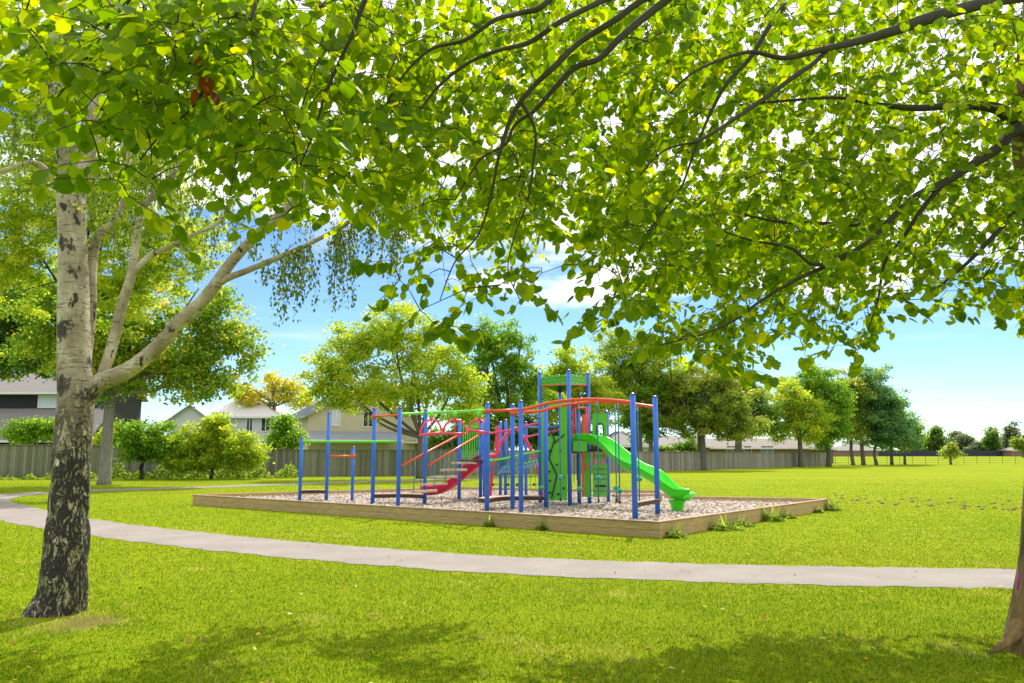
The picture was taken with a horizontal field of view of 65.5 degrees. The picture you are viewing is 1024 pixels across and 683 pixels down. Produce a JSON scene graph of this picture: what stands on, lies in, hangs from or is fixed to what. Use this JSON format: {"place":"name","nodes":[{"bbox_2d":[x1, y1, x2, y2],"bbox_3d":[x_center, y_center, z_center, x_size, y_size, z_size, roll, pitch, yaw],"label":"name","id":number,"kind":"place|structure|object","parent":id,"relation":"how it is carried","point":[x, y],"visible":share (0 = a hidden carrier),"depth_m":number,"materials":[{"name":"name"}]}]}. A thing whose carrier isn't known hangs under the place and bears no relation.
{"place":"outdoors","nodes":[
{"label":"outdoors","id":0,"kind":"place"},
{"bbox_2d":[0,372,147,459],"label":"house","id":1,"kind":"structure","parent":0,"point":[32,397],"depth_m":59.97,"materials":[{"name":"grey tile"}]},
{"bbox_2d":[37,395,56,407],"bbox_3d":[-34.857,4.428,59.923,1.640,1.140,0.055,0,-8,0],"label":"window","id":2,"kind":"structure","parent":1,"relation":"in","point":[44,401],"depth_m":59.92,"materials":[{"name":"white glass"}]},
{"bbox_2d":[167,405,231,440],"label":"house","id":3,"kind":"structure","parent":0,"point":[185,414],"depth_m":77.92,"materials":[{"name":"grey metal"}]},
{"bbox_2d":[289,389,422,449],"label":"house","id":4,"kind":"structure","parent":0,"point":[344,426],"depth_m":63.13,"materials":[{"name":"beige paint"}]},
{"bbox_2d":[297,418,300,431],"bbox_3d":[-17.255,6.685,64.438,0.055,1.340,1.340,4,-9,-27],"label":"window","id":5,"kind":"structure","parent":4,"relation":"in","point":[299,420],"depth_m":64.21,"materials":[{"name":"white glass"}]},
{"bbox_2d":[331,409,340,425],"bbox_3d":[-13.866,5.804,62.753,0.690,1.740,0.055,4,-9,-27],"label":"window","id":6,"kind":"structure","parent":4,"relation":"in","point":[336,414],"depth_m":62.72,"materials":[{"name":"white glass"}]},
{"bbox_2d":[362,410,372,426],"bbox_3d":[-11.549,6.201,63.890,0.890,1.340,0.055,4,-9,-27],"label":"window","id":7,"kind":"structure","parent":4,"relation":"in","point":[365,424],"depth_m":63.83,"materials":[{"name":"white glass"}]},
{"bbox_2d":[402,431,494,450],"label":"house","id":8,"kind":"structure","parent":0,"point":[414,441],"depth_m":65.41,"materials":[{"name":"brown brick"}]},
{"bbox_2d":[0,478,1015,588],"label":"path","id":9,"kind":"structure","parent":0,"point":[15,513],"depth_m":11.28,"materials":[{"name":"concrete"}]},
{"bbox_2d":[0,457,1023,682],"bbox_3d":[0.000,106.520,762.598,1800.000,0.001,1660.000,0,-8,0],"label":"ground","id":10,"kind":"structure","parent":0,"point":[920,471],"depth_m":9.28,"materials":[{"name":"green plant"}]},
{"bbox_2d":[0,415,54,444],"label":"shrub","id":11,"kind":"object","parent":10,"relation":"on","point":[28,431],"visible":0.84,"depth_m":52.64,"materials":[{"name":"green plant"}]},
{"bbox_2d":[0,266,56,382],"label":"shade tree","id":12,"kind":"object","parent":10,"relation":"on","point":[18,368],"visible":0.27,"depth_m":48.00,"materials":[{"name":"green plant"}]},
{"bbox_2d":[0,444,117,477],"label":"board fence","id":13,"kind":"object","parent":10,"relation":"on","point":[18,461],"visible":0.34,"depth_m":46.77,"materials":[{"name":"grey wood"}]},
{"bbox_2d":[92,425,124,447],"bbox_3d":[-26.750,7.078,53.027,3.081,3.829,2.921,0,-8,0],"label":"shrub","id":14,"kind":"object","parent":10,"relation":"on","point":[97,439],"visible":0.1,"depth_m":52.48,"materials":[{"name":"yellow plant"}]},
{"bbox_2d":[0,51,232,335],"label":"shade tree","id":15,"kind":"object","parent":10,"relation":"on","point":[17,260],"visible":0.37,"depth_m":32.23,"materials":[{"name":"green plant"}]},
{"bbox_2d":[0,247,285,484],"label":"shade tree","id":16,"kind":"object","parent":10,"relation":"on","point":[189,362],"visible":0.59,"depth_m":38.69,"materials":[{"name":"green plant"}]},
{"bbox_2d":[0,458,297,479],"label":"undergrowth","id":17,"kind":"object","parent":10,"relation":"on","point":[157,472],"visible":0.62,"depth_m":46.76,"materials":[{"name":"green plant"}]},
{"bbox_2d":[113,416,185,478],"bbox_3d":[-20.974,6.126,45.976,4.980,3.793,3.352,0,-8,0],"label":"tree","id":18,"kind":"object","parent":10,"relation":"on","point":[138,440],"visible":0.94,"depth_m":45.59,"materials":[{"name":"green plant"}]},
{"bbox_2d":[160,411,275,478],"bbox_3d":[-17.131,6.017,46.074,6.976,4.036,3.741,0,-8,0],"label":"shrub","id":19,"kind":"object","parent":10,"relation":"on","point":[215,444],"visible":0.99,"depth_m":45.58,"materials":[{"name":"green plant"}]},
{"bbox_2d":[213,400,291,448],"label":"house","id":20,"kind":"structure","parent":10,"relation":"on","point":[253,418],"depth_m":84.31,"materials":[{"name":"metal"}]},
{"bbox_2d":[246,418,252,431],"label":"window","id":21,"kind":"structure","parent":20,"relation":"in","point":[249,421],"depth_m":84.15,"materials":[{"name":"white glass"}]},
{"bbox_2d":[261,418,270,431],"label":"window","id":22,"kind":"structure","parent":20,"relation":"in","point":[263,420],"depth_m":84.02,"materials":[{"name":"white glass"}]},
{"bbox_2d":[225,368,315,411],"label":"shade tree","id":23,"kind":"object","parent":10,"relation":"on","point":[273,385],"visible":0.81,"depth_m":86.23,"materials":[{"name":"yellow plant"}]},
{"bbox_2d":[259,411,309,449],"bbox_3d":[-15.069,6.793,52.901,3.502,4.359,2.896,0,-8,0],"label":"shrub","id":24,"kind":"object","parent":10,"relation":"on","point":[281,436],"visible":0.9,"depth_m":52.81,"materials":[{"name":"green plant"}]},
{"bbox_2d":[0,0,649,617],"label":"birch tree","id":25,"kind":"object","parent":10,"relation":"on","point":[62,576],"visible":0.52,"depth_m":8.30,"materials":[{"name":"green plant"}]},
{"bbox_2d":[291,296,494,478],"bbox_3d":[-7.070,2.829,47.626,12.115,10.775,6.633,0,-8,0],"label":"shade tree","id":26,"kind":"object","parent":10,"relation":"on","point":[335,382],"visible":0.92,"depth_m":46.99,"materials":[{"name":"green plant"}]},
{"bbox_2d":[117,448,700,476],"bbox_3d":[-2.982,8.339,55.586,44.244,1.928,5.384,4,-9,-25],"label":"board fence","id":27,"kind":"object","parent":10,"relation":"on","point":[314,462],"visible":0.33,"depth_m":51.33,"materials":[{"name":"grey wood"}]},
{"bbox_2d":[423,416,518,449],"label":"house","id":28,"kind":"structure","parent":10,"relation":"on","point":[433,441],"depth_m":61.97,"materials":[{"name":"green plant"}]},
{"bbox_2d":[483,516,495,526],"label":"weed clump","id":29,"kind":"object","parent":10,"relation":"on","point":[488,524],"visible":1,"depth_m":16.94,"materials":[{"name":"green plant"}]},
{"bbox_2d":[430,312,566,474],"bbox_3d":[-1.047,3.615,55.608,9.896,11.395,5.266,0,-8,0],"label":"shade tree","id":30,"kind":"object","parent":10,"relation":"on","point":[511,368],"visible":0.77,"depth_m":54.96,"materials":[{"name":"green plant"}]},
{"bbox_2d":[192,487,827,537],"bbox_3d":[0.007,4.690,23.404,15.884,0.327,10.812,-6,-10,36],"label":"timber edging","id":31,"kind":"object","parent":10,"relation":"on","point":[638,528],"visible":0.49,"depth_m":18.17,"materials":[{"name":"brown wood"}]},
{"bbox_2d":[0,0,1023,656],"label":"lime tree","id":32,"kind":"object","parent":10,"relation":"on","point":[132,42],"visible":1,"depth_m":4.93,"materials":[{"name":"green plant"}]},
{"bbox_2d":[9,518,1015,682],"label":"fallen leaves","id":33,"kind":"object","parent":10,"relation":"on","point":[276,669],"visible":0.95,"depth_m":7.48,"materials":[{"name":"brown plant"}]},
{"bbox_2d":[235,489,799,520],"bbox_3d":[0.017,4.740,23.378,15.606,0.220,10.571,-6,-10,36],"label":"bark mulch bed","id":34,"kind":"object","parent":10,"relation":"on","point":[589,506],"visible":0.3,"depth_m":20.64,"materials":[{"name":"wood"}]},
{"bbox_2d":[298,369,695,519],"bbox_3d":[0.048,2.645,21.889,10.778,3.625,6.523,-6,-10,39],"label":"playground structure","id":35,"kind":"object","parent":34,"relation":"on","point":[554,463],"visible":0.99,"depth_m":20.69,"materials":[{"name":"blue metal"}]},
{"bbox_2d":[612,493,664,502],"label":"balance beam","id":36,"kind":"structure","parent":34,"relation":"on","point":[641,494],"depth_m":21.84,"materials":[{"name":"brown wood"}]},
{"bbox_2d":[492,405,558,449],"bbox_3d":[1.290,7.586,62.695,6.691,5.458,4.404,0,-8,0],"label":"shrub","id":37,"kind":"object","parent":10,"relation":"on","point":[529,419],"visible":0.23,"depth_m":61.92,"materials":[{"name":"green plant"}]},
{"bbox_2d":[535,519,548,530],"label":"weed clump","id":38,"kind":"object","parent":10,"relation":"on","point":[543,528],"visible":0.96,"depth_m":16.16,"materials":[{"name":"green plant"}]},
{"bbox_2d":[525,343,629,429],"bbox_3d":[4.968,5.223,64.908,10.166,10.744,6.004,0,-8,0],"label":"shade tree","id":39,"kind":"object","parent":10,"relation":"on","point":[573,365],"visible":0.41,"depth_m":64.43,"materials":[{"name":"green plant"}]},
{"bbox_2d":[558,423,613,449],"bbox_3d":[5.691,8.313,62.562,5.652,3.980,3.807,0,-8,0],"label":"shrub","id":40,"kind":"object","parent":10,"relation":"on","point":[581,433],"visible":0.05,"depth_m":62.04,"materials":[{"name":"green plant"}]},
{"bbox_2d":[580,325,697,450],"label":"shade tree","id":41,"kind":"object","parent":10,"relation":"on","point":[637,378],"visible":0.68,"depth_m":67.77,"materials":[{"name":"green plant"}]},
{"bbox_2d":[614,382,671,450],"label":"shade tree","id":42,"kind":"object","parent":10,"relation":"on","point":[647,433],"visible":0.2,"depth_m":69.50,"materials":[{"name":"green plant"}]},
{"bbox_2d":[663,520,686,538],"bbox_3d":[3.014,3.497,14.864,0.516,0.370,0.378,0,-8,0],"label":"weed clump","id":43,"kind":"object","parent":10,"relation":"on","point":[675,534],"visible":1,"depth_m":14.80,"materials":[{"name":"green plant"}]},
{"bbox_2d":[653,438,697,451],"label":"shrub","id":44,"kind":"object","parent":10,"relation":"on","point":[685,446],"visible":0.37,"depth_m":73.26,"materials":[{"name":"green plant"}]},
{"bbox_2d":[642,354,775,469],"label":"shade tree","id":45,"kind":"object","parent":10,"relation":"on","point":[701,418],"visible":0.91,"depth_m":67.30,"materials":[{"name":"green plant"}]},
{"bbox_2d":[707,509,744,530],"bbox_3d":[4.278,3.643,16.291,0.944,0.473,0.587,-2,-8,12],"label":"weed clump","id":46,"kind":"object","parent":10,"relation":"on","point":[721,524],"visible":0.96,"depth_m":16.19,"materials":[{"name":"green plant"}]},
{"bbox_2d":[733,516,754,526],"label":"weed clump","id":47,"kind":"object","parent":10,"relation":"on","point":[743,523],"visible":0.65,"depth_m":16.94,"materials":[{"name":"green plant"}]},
{"bbox_2d":[711,369,790,451],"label":"shade tree","id":48,"kind":"object","parent":10,"relation":"on","point":[767,409],"visible":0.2,"depth_m":77.85,"materials":[{"name":"green plant"}]},
{"bbox_2d":[706,452,825,469],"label":"board fence","id":49,"kind":"object","parent":10,"relation":"on","point":[728,460],"visible":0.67,"depth_m":75.99,"materials":[{"name":"grey wood"}]},
{"bbox_2d":[753,500,788,521],"bbox_3d":[5.957,3.894,18.302,0.704,0.517,0.533,-7,-11,42],"label":"weed clump","id":50,"kind":"object","parent":10,"relation":"on","point":[774,517],"visible":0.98,"depth_m":18.26,"materials":[{"name":"green plant"}]},
{"bbox_2d":[779,508,797,518],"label":"weed clump","id":51,"kind":"object","parent":10,"relation":"on","point":[790,515],"visible":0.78,"depth_m":19.03,"materials":[{"name":"green plant"}]},
{"bbox_2d":[761,373,840,466],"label":"shade tree","id":52,"kind":"object","parent":10,"relation":"on","point":[803,406],"visible":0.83,"depth_m":80.20,"materials":[{"name":"green plant"}]},
{"bbox_2d":[813,505,824,512],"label":"weed clump","id":53,"kind":"object","parent":10,"relation":"on","point":[818,511],"visible":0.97,"depth_m":20.76,"materials":[{"name":"green plant"}]},
{"bbox_2d":[786,362,858,466],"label":"shade tree","id":54,"kind":"object","parent":10,"relation":"on","point":[820,385],"visible":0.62,"depth_m":82.83,"materials":[{"name":"green plant"}]},
{"bbox_2d":[817,496,841,510],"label":"weed clump","id":55,"kind":"object","parent":10,"relation":"on","point":[830,507],"visible":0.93,"depth_m":21.45,"materials":[{"name":"green plant"}]},
{"bbox_2d":[828,366,885,464],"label":"shade tree","id":56,"kind":"object","parent":10,"relation":"on","point":[860,433],"visible":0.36,"depth_m":91.12,"materials":[{"name":"green plant"}]},
{"bbox_2d":[847,362,905,464],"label":"shade tree","id":57,"kind":"object","parent":10,"relation":"on","point":[875,376],"visible":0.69,"depth_m":91.37,"materials":[{"name":"green plant"}]},
{"bbox_2d":[864,386,917,464],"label":"shade tree","id":58,"kind":"object","parent":10,"relation":"on","point":[886,436],"visible":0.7,"depth_m":91.25,"materials":[{"name":"green plant"}]},
{"bbox_2d":[870,409,926,464],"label":"shade tree","id":59,"kind":"object","parent":10,"relation":"on","point":[913,441],"visible":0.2,"depth_m":92.60,"materials":[{"name":"green plant"}]},
{"bbox_2d":[893,418,929,464],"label":"shade tree","id":60,"kind":"object","parent":10,"relation":"on","point":[918,427],"visible":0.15,"depth_m":95.05,"materials":[{"name":"green plant"}]},
{"bbox_2d":[833,491,1021,512],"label":"earth clods","id":61,"kind":"object","parent":10,"relation":"on","point":[1014,508],"visible":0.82,"depth_m":24.27,"materials":[{"name":"brown soil"}]},
{"bbox_2d":[832,456,1023,463],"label":"wire fence","id":62,"kind":"object","parent":10,"relation":"on","point":[912,458],"visible":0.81,"depth_m":95.97,"materials":[{"name":"black metal"}]},
{"bbox_2d":[924,424,951,449],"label":"distant tree","id":63,"kind":"object","parent":10,"relation":"on","point":[936,440],"visible":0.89,"depth_m":256.61,"materials":[{"name":"green plant"}]},
{"bbox_2d":[878,450,1002,455],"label":"boundary wall","id":64,"kind":"structure","parent":10,"relation":"on","point":[968,452],"depth_m":247.37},
{"bbox_2d":[936,440,967,464],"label":"tree","id":65,"kind":"object","parent":10,"relation":"on","point":[950,451],"visible":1,"depth_m":94.43,"materials":[{"name":"green plant"}]},
{"bbox_2d":[946,430,963,443],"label":"distant tree","id":66,"kind":"object","parent":10,"relation":"on","point":[954,433],"visible":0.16,"depth_m":267.58,"materials":[{"name":"green plant"}]},
{"bbox_2d":[952,433,977,449],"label":"distant tree","id":67,"kind":"object","parent":10,"relation":"on","point":[962,440],"visible":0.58,"depth_m":261.45,"materials":[{"name":"green plant"}]},
{"bbox_2d":[963,440,985,449],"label":"distant tree","id":68,"kind":"object","parent":10,"relation":"on","point":[974,445],"visible":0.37,"depth_m":254.89,"materials":[{"name":"green plant"}]},
{"bbox_2d":[976,426,1008,449],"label":"distant tree","id":69,"kind":"object","parent":10,"relation":"on","point":[990,441],"visible":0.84,"depth_m":251.74,"materials":[{"name":"green plant"}]},
{"bbox_2d":[999,447,1021,455],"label":"house","id":70,"kind":"structure","parent":10,"relation":"on","point":[1009,451],"depth_m":243.93,"materials":[{"name":"brown brick"}]},
{"bbox_2d":[999,419,1022,447],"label":"distant tree","id":71,"kind":"object","parent":10,"relation":"on","point":[1009,432],"visible":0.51,"depth_m":252.91,"materials":[{"name":"green plant"}]},
{"bbox_2d":[1008,435,1023,457],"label":"distant tree","id":72,"kind":"object","parent":10,"relation":"on","point":[1016,444],"visible":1,"depth_m":197.92,"materials":[{"name":"green plant"}]},
{"bbox_2d":[0,0,1023,449],"label":"sky","id":73,"kind":"structure","parent":0,"point":[967,377],"materials":[{"name":"blue"}]},
{"bbox_2d":[609,431,648,450],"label":"house","id":74,"kind":"structure","parent":0,"point":[623,437],"depth_m":92.20,"materials":[{"name":"grey tile"}]},
{"bbox_2d":[644,436,713,451],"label":"house","id":75,"kind":"structure","parent":0,"point":[663,440],"depth_m":95.70,"materials":[{"name":"brown brick"}]},
{"bbox_2d":[708,439,814,452],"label":"house","id":76,"kind":"structure","parent":0,"point":[765,445],"depth_m":97.39,"materials":[{"name":"brown brick"}]},
{"bbox_2d":[726,446,734,452],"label":"window","id":77,"kind":"structure","parent":76,"relation":"in","point":[728,450],"depth_m":97.07,"materials":[{"name":"grey glass"}]},
{"bbox_2d":[744,446,751,451],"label":"window","id":78,"kind":"structure","parent":76,"relation":"in","point":[745,450],"depth_m":97.07,"materials":[{"name":"grey glass"}]},
{"bbox_2d":[761,446,773,451],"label":"window","id":79,"kind":"structure","parent":76,"relation":"in","point":[762,450],"depth_m":97.07,"materials":[{"name":"grey glass"}]},
{"bbox_2d":[810,442,837,462],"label":"house","id":80,"kind":"structure","parent":0,"point":[819,451],"depth_m":104.25,"materials":[{"name":"brown brick"}]},
{"bbox_2d":[833,444,879,455],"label":"house","id":81,"kind":"structure","parent":0,"point":[841,450],"depth_m":237.74,"materials":[{"name":"brown brick"}]}
]}

